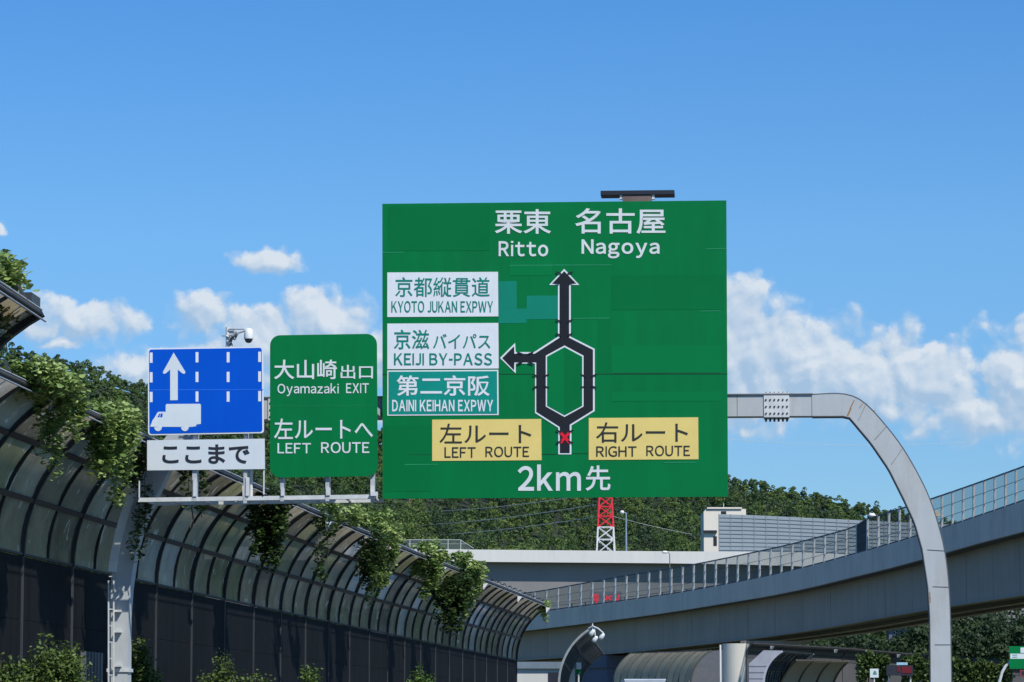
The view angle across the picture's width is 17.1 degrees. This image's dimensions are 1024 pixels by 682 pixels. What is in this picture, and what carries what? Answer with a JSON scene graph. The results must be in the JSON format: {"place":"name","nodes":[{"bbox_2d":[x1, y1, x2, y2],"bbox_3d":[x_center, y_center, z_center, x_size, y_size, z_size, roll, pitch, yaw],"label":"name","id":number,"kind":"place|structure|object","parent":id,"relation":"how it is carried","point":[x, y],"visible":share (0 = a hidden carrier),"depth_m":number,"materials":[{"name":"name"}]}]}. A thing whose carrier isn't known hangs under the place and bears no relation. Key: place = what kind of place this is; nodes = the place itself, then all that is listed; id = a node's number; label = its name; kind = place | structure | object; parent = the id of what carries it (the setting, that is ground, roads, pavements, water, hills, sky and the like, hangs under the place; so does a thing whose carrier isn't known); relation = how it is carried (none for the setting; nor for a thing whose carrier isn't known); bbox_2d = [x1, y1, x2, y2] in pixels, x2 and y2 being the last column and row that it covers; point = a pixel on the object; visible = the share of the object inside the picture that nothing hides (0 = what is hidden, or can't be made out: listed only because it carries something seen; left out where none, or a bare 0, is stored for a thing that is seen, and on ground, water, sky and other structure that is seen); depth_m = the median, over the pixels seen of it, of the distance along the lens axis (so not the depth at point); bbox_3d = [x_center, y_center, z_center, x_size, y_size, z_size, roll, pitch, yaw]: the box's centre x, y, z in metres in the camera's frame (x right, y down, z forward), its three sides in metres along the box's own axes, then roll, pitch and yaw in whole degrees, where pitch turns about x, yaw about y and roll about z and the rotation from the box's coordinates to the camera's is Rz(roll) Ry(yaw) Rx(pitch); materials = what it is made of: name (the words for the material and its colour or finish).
{"place":"outdoors","nodes":[
{"label":"outdoors","id":0,"kind":"place"},
{"bbox_2d":[5,363,885,648],"bbox_3d":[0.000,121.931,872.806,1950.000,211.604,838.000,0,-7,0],"label":"hillside","id":1,"kind":"structure","parent":0,"point":[465,503],"depth_m":655.22,"materials":[{"name":"green plant"}]},
{"bbox_2d":[404,517,592,536],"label":"power line","id":2,"kind":"object","parent":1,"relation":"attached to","point":[518,527],"visible":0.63,"depth_m":536.77,"materials":[{"name":"grey metal"}]},
{"bbox_2d":[0,342,1006,646],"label":"forest","id":3,"kind":"object","parent":1,"relation":"on","point":[414,518],"visible":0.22,"depth_m":635.59,"materials":[{"name":"green plant"}]},
{"bbox_2d":[0,0,1023,522],"label":"sky","id":4,"kind":"structure","parent":0,"point":[174,173],"materials":[{"name":"blue"}]},
{"bbox_2d":[621,679,665,681],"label":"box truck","id":5,"kind":"object","parent":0,"point":[643,680],"visible":1,"depth_m":157.22,"materials":[{"name":"white metal"}]},
{"label":"ground","id":6,"kind":"structure","parent":0,"visible":0},
{"bbox_2d":[0,652,33,681],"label":"shrub","id":7,"kind":"object","parent":6,"relation":"on","point":[4,675],"visible":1,"depth_m":55.74,"materials":[{"name":"green plant"}]},
{"bbox_2d":[8,631,101,681],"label":"shrub","id":8,"kind":"object","parent":6,"relation":"on","point":[53,671],"visible":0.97,"depth_m":56.56,"materials":[{"name":"green plant"}]},
{"bbox_2d":[131,630,162,681],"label":"shrub","id":9,"kind":"object","parent":6,"relation":"on","point":[140,667],"visible":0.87,"depth_m":64.64,"materials":[{"name":"green plant"}]},
{"bbox_2d":[196,648,248,681],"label":"shrub","id":10,"kind":"object","parent":6,"relation":"on","point":[221,674],"visible":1,"depth_m":73.58,"materials":[{"name":"green plant"}]},
{"bbox_2d":[0,362,549,681],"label":"noise barrier","id":11,"kind":"object","parent":6,"relation":"on","point":[68,519],"visible":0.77,"depth_m":74.91,"materials":[{"name":"grey metal"}]},
{"bbox_2d":[1,354,90,405],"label":"hanging vine","id":12,"kind":"object","parent":11,"relation":"hanging from","point":[45,379],"visible":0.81,"depth_m":52.53,"materials":[{"name":"green plant"}]},
{"bbox_2d":[30,391,90,480],"bbox_3d":[-7.266,1.392,54.519,0.895,1.697,1.932,-1,-7,10],"label":"hanging vine","id":13,"kind":"object","parent":11,"relation":"hanging from","point":[53,426],"visible":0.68,"depth_m":54.36,"materials":[{"name":"green plant"}]},
{"bbox_2d":[82,397,144,484],"bbox_3d":[-6.900,1.716,58.729,0.974,1.620,1.950,-1,-7,5],"label":"hanging vine","id":14,"kind":"object","parent":11,"relation":"hanging from","point":[112,440],"visible":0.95,"depth_m":58.45,"materials":[{"name":"green plant"}]},
{"bbox_2d":[102,425,140,508],"bbox_3d":[-6.872,2.118,59.563,0.747,1.652,1.857,0,-7,0],"label":"hanging vine","id":15,"kind":"object","parent":11,"relation":"hanging from","point":[117,490],"visible":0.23,"depth_m":59.51,"materials":[{"name":"green plant"}]},
{"bbox_2d":[125,442,153,562],"bbox_3d":[-6.816,2.901,62.570,0.596,2.338,1.206,0,-7,0],"label":"hanging vine","id":16,"kind":"object","parent":11,"relation":"hanging from","point":[140,469],"visible":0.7,"depth_m":62.40,"materials":[{"name":"green plant"}]},
{"bbox_2d":[175,470,211,528],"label":"hanging vine","id":17,"kind":"object","parent":11,"relation":"hanging from","point":[205,491],"visible":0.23,"depth_m":66.66,"materials":[{"name":"green plant"}]},
{"bbox_2d":[244,481,295,573],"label":"hanging vine","id":18,"kind":"object","parent":11,"relation":"hanging from","point":[275,517],"visible":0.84,"depth_m":75.85,"materials":[{"name":"green plant"}]},
{"bbox_2d":[310,504,341,581],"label":"hanging vine","id":19,"kind":"object","parent":11,"relation":"hanging from","point":[329,532],"visible":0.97,"depth_m":84.04,"materials":[{"name":"green plant"}]},
{"bbox_2d":[307,503,372,527],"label":"hanging vine","id":20,"kind":"object","parent":11,"relation":"attached to","point":[357,517],"visible":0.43,"depth_m":85.87,"materials":[{"name":"green plant"}]},
{"bbox_2d":[353,527,387,605],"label":"hanging vine","id":21,"kind":"object","parent":11,"relation":"hanging from","point":[370,570],"visible":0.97,"depth_m":92.25,"materials":[{"name":"green plant"}]},
{"bbox_2d":[358,505,405,588],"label":"hanging vine","id":22,"kind":"object","parent":11,"relation":"hanging from","point":[393,552],"visible":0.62,"depth_m":94.28,"materials":[{"name":"green plant"}]},
{"bbox_2d":[406,537,448,605],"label":"hanging vine","id":23,"kind":"object","parent":11,"relation":"hanging from","point":[421,566],"visible":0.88,"depth_m":104.66,"materials":[{"name":"green plant"}]},
{"bbox_2d":[428,568,474,637],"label":"hanging vine","id":24,"kind":"object","parent":11,"relation":"hanging from","point":[462,589],"visible":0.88,"depth_m":110.57,"materials":[{"name":"green plant"}]},
{"bbox_2d":[441,550,490,619],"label":"hanging vine","id":25,"kind":"object","parent":11,"relation":"hanging from","point":[475,569],"visible":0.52,"depth_m":113.64,"materials":[{"name":"green plant"}]},
{"bbox_2d":[537,599,551,623],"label":"hanging vine","id":26,"kind":"object","parent":11,"relation":"hanging from","point":[543,608],"visible":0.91,"depth_m":144.24,"materials":[{"name":"green plant"}]},
{"bbox_2d":[106,392,951,681],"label":"sign gantry","id":27,"kind":"object","parent":6,"relation":"on","point":[870,425],"visible":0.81,"depth_m":62.17,"materials":[{"name":"metal"}]},
{"bbox_2d":[148,346,263,434],"bbox_3d":[-5.533,0.901,61.665,2.128,1.598,0.043,0,-7,4],"label":"lane sign","id":28,"kind":"object","parent":27,"relation":"attached to","point":[205,390],"visible":1,"depth_m":61.65,"materials":[{"name":"blue metal"}]},
{"bbox_2d":[147,439,264,469],"bbox_3d":[-5.519,2.048,61.557,2.146,0.563,0.037,0,-7,4],"label":"notice plate","id":29,"kind":"object","parent":27,"relation":"attached to","point":[218,454],"visible":1,"depth_m":61.54,"materials":[{"name":"white metal"}]},
{"bbox_2d":[222,327,252,346],"bbox_3d":[-4.969,0.367,61.898,0.563,1.250,0.241,-2,-7,21],"label":"security camera","id":30,"kind":"object","parent":27,"relation":"attached to","point":[248,334],"visible":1,"depth_m":61.91,"materials":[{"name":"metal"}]},
{"bbox_2d":[270,334,377,477],"bbox_3d":[-3.393,1.165,61.501,1.962,2.590,0.048,0,-7,4],"label":"exit sign","id":31,"kind":"object","parent":27,"relation":"attached to","point":[323,406],"visible":1,"depth_m":61.48,"materials":[{"name":"green metal"}]},
{"bbox_2d":[382,200,727,498],"bbox_3d":[0.768,0.156,62.259,6.310,5.426,0.144,0,-7,4],"label":"direction sign","id":32,"kind":"object","parent":27,"relation":"attached to","point":[554,349],"visible":1,"depth_m":62.20,"materials":[{"name":"metal"}]},
{"bbox_2d":[601,190,674,200],"bbox_3d":[2.312,-2.441,62.727,1.353,0.593,0.440,0,-7,4],"label":"sensor bar","id":33,"kind":"object","parent":32,"relation":"attached to","point":[636,195],"visible":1,"depth_m":62.55,"materials":[{"name":"metal"}]},
{"bbox_2d":[517,662,576,681],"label":"utility building","id":34,"kind":"structure","parent":6,"relation":"on","point":[537,671],"depth_m":204.01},
{"bbox_2d":[548,672,558,681],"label":"window","id":35,"kind":"structure","parent":34,"relation":"in","point":[552,676],"depth_m":203.99,"materials":[{"name":"grey glass"}]},
{"bbox_2d":[575,663,580,681],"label":"guide sign","id":36,"kind":"object","parent":6,"relation":"on","point":[578,668],"visible":1,"depth_m":199.12,"materials":[{"name":"metal"}]},
{"bbox_2d":[558,624,603,681],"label":"noise barrier","id":37,"kind":"object","parent":6,"relation":"on","point":[585,651],"visible":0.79,"depth_m":195.48,"materials":[{"name":"grey metal"}]},
{"bbox_2d":[588,623,604,642],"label":"floodlight cluster","id":38,"kind":"object","parent":37,"relation":"attached to","point":[595,638],"visible":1,"depth_m":173.06,"materials":[{"name":"metal"}]},
{"bbox_2d":[582,655,626,681],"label":"bridge pier","id":39,"kind":"structure","parent":6,"relation":"on","point":[602,668],"depth_m":326.41,"materials":[{"name":"metal"}]},
{"bbox_2d":[471,501,1023,661],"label":"ramp bridge","id":40,"kind":"structure","parent":39,"relation":"on","point":[882,588],"depth_m":288.84,"materials":[{"name":"concrete"}]},
{"bbox_2d":[590,592,620,604],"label":"message sign","id":41,"kind":"object","parent":40,"relation":"on","point":[598,599],"visible":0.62,"depth_m":339.64,"materials":[{"name":"metal"}]},
{"bbox_2d":[553,586,707,606],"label":"clear fence","id":42,"kind":"object","parent":40,"relation":"on","point":[631,596],"visible":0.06,"depth_m":336.40,"materials":[{"name":"metal"}]},
{"bbox_2d":[662,551,669,592],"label":"street lamp","id":43,"kind":"object","parent":40,"relation":"on","point":[669,567],"visible":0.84,"depth_m":331.15,"materials":[{"name":"grey metal"}]},
{"bbox_2d":[524,466,1023,610],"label":"clear fence","id":44,"kind":"object","parent":40,"relation":"on","point":[862,536],"visible":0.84,"depth_m":286.68,"materials":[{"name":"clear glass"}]},
{"bbox_2d":[596,498,615,550],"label":"lattice pylon","id":45,"kind":"object","parent":6,"relation":"on","point":[599,527],"visible":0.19,"depth_m":499.31,"materials":[{"name":"red metal"}]},
{"bbox_2d":[425,498,566,511],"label":"power line","id":46,"kind":"object","parent":45,"relation":"attached to","point":[503,506],"visible":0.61,"depth_m":554.14,"materials":[{"name":"grey metal"}]},
{"bbox_2d":[427,504,595,524],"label":"power line","id":47,"kind":"object","parent":45,"relation":"attached to","point":[513,516],"visible":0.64,"depth_m":539.85,"materials":[{"name":"grey metal"}]},
{"bbox_2d":[616,517,699,535],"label":"power line","id":48,"kind":"object","parent":45,"relation":"attached to","point":[658,527],"visible":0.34,"depth_m":525.35,"materials":[{"name":"grey metal"}]},
{"bbox_2d":[205,549,1023,648],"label":"viaduct","id":49,"kind":"object","parent":6,"relation":"on","point":[529,570],"visible":0.28,"depth_m":450.92,"materials":[{"name":"white concrete"}]},
{"bbox_2d":[401,539,472,548],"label":"clear fence","id":50,"kind":"object","parent":49,"relation":"on","point":[438,539],"visible":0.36,"depth_m":450.06,"materials":[{"name":"metal"}]},
{"bbox_2d":[620,510,626,550],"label":"street lamp","id":51,"kind":"object","parent":49,"relation":"on","point":[622,512],"visible":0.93,"depth_m":459.01,"materials":[{"name":"grey metal"}]},
{"bbox_2d":[718,514,948,553],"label":"sound wall","id":52,"kind":"structure","parent":49,"relation":"on","point":[745,533],"depth_m":451.02,"materials":[{"name":"grey metal"}]},
{"bbox_2d":[466,650,919,681],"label":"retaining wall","id":53,"kind":"structure","parent":6,"relation":"on","point":[707,669],"depth_m":393.24,"materials":[{"name":"grey concrete"}]},
{"bbox_2d":[701,503,745,551],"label":"white building","id":54,"kind":"structure","parent":6,"relation":"on","point":[709,529],"depth_m":540.24,"materials":[{"name":"concrete"}]},
{"bbox_2d":[713,536,716,545],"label":"window","id":55,"kind":"structure","parent":54,"relation":"in","point":[714,537],"depth_m":539.81,"materials":[{"name":"black glass"}]},
{"bbox_2d":[719,641,810,681],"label":"bridge pier","id":56,"kind":"structure","parent":6,"relation":"on","point":[734,661],"depth_m":293.74,"materials":[{"name":"concrete"}]},
{"bbox_2d":[855,649,890,681],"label":"vine hedge","id":57,"kind":"object","parent":6,"relation":"on","point":[872,660],"visible":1,"depth_m":231.83,"materials":[{"name":"green plant"}]},
{"bbox_2d":[870,669,878,681],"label":"notice board","id":58,"kind":"object","parent":6,"relation":"on","point":[874,673],"visible":1,"depth_m":230.94,"materials":[{"name":"metal"}]},
{"bbox_2d":[745,642,1023,681],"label":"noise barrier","id":59,"kind":"object","parent":6,"relation":"on","point":[846,673],"visible":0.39,"depth_m":246.14,"materials":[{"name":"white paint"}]},
{"bbox_2d":[886,662,912,681],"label":"message sign","id":60,"kind":"object","parent":6,"relation":"on","point":[901,669],"visible":1,"depth_m":230.95,"materials":[{"name":"metal"}]},
{"bbox_2d":[796,609,1023,660],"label":"woodland","id":61,"kind":"object","parent":6,"relation":"on","point":[988,638],"visible":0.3,"depth_m":370.99,"materials":[{"name":"green plant"}]},
{"bbox_2d":[900,652,928,681],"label":"vine hedge","id":62,"kind":"object","parent":6,"relation":"on","point":[918,662],"visible":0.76,"depth_m":231.79,"materials":[{"name":"green plant"}]},
{"bbox_2d":[952,656,1013,681],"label":"vine hedge","id":63,"kind":"object","parent":6,"relation":"on","point":[979,669],"visible":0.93,"depth_m":231.79,"materials":[{"name":"green plant"}]},
{"bbox_2d":[998,646,1023,681],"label":"direction sign","id":64,"kind":"object","parent":6,"relation":"on","point":[1016,657],"visible":1,"depth_m":195.20,"materials":[{"name":"metal"}]},
{"label":"road","id":65,"kind":"structure","parent":0,"visible":0},
{"bbox_2d":[0,281,46,348],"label":"noise barrier","id":66,"kind":"object","parent":65,"relation":"on","point":[25,309],"visible":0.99,"depth_m":42.92,"materials":[{"name":"grey metal"}]},
{"bbox_2d":[0,304,19,343],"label":"hanging vine","id":67,"kind":"object","parent":66,"relation":"hanging from","point":[2,319],"visible":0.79,"depth_m":42.39,"materials":[{"name":"green plant"}]},
{"bbox_2d":[0,249,38,325],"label":"hanging vine","id":68,"kind":"object","parent":66,"relation":"hanging from","point":[12,275],"visible":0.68,"depth_m":43.04,"materials":[{"name":"green plant"}]},
{"bbox_2d":[246,669,275,681],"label":"shrub","id":69,"kind":"object","parent":65,"relation":"on","point":[259,680],"visible":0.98,"depth_m":75.59,"materials":[{"name":"green plant"}]},
{"bbox_2d":[297,663,322,681],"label":"shrub","id":70,"kind":"object","parent":65,"relation":"on","point":[307,677],"visible":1,"depth_m":81.58,"materials":[{"name":"green plant"}]},
{"bbox_2d":[406,662,435,681],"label":"shrub","id":71,"kind":"object","parent":65,"relation":"on","point":[418,676],"visible":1,"depth_m":94.48,"materials":[{"name":"green plant"}]},
{"bbox_2d":[613,650,710,681],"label":"noise barrier","id":72,"kind":"object","parent":65,"relation":"on","point":[674,666],"visible":0.98,"depth_m":237.01,"materials":[{"name":"grey metal"}]},
{"bbox_2d":[748,650,779,681],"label":"noise barrier","id":73,"kind":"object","parent":65,"relation":"on","point":[757,665],"depth_m":221.05,"materials":[{"name":"grey metal"}]},
{"bbox_2d":[763,650,814,681],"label":"noise barrier","id":74,"kind":"object","parent":65,"relation":"on","point":[780,662],"visible":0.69,"depth_m":203.80,"materials":[{"name":"black metal"}]},
{"bbox_2d":[780,659,848,681],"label":"noise barrier","id":75,"kind":"object","parent":65,"relation":"on","point":[802,670],"visible":1,"depth_m":208.50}
]}

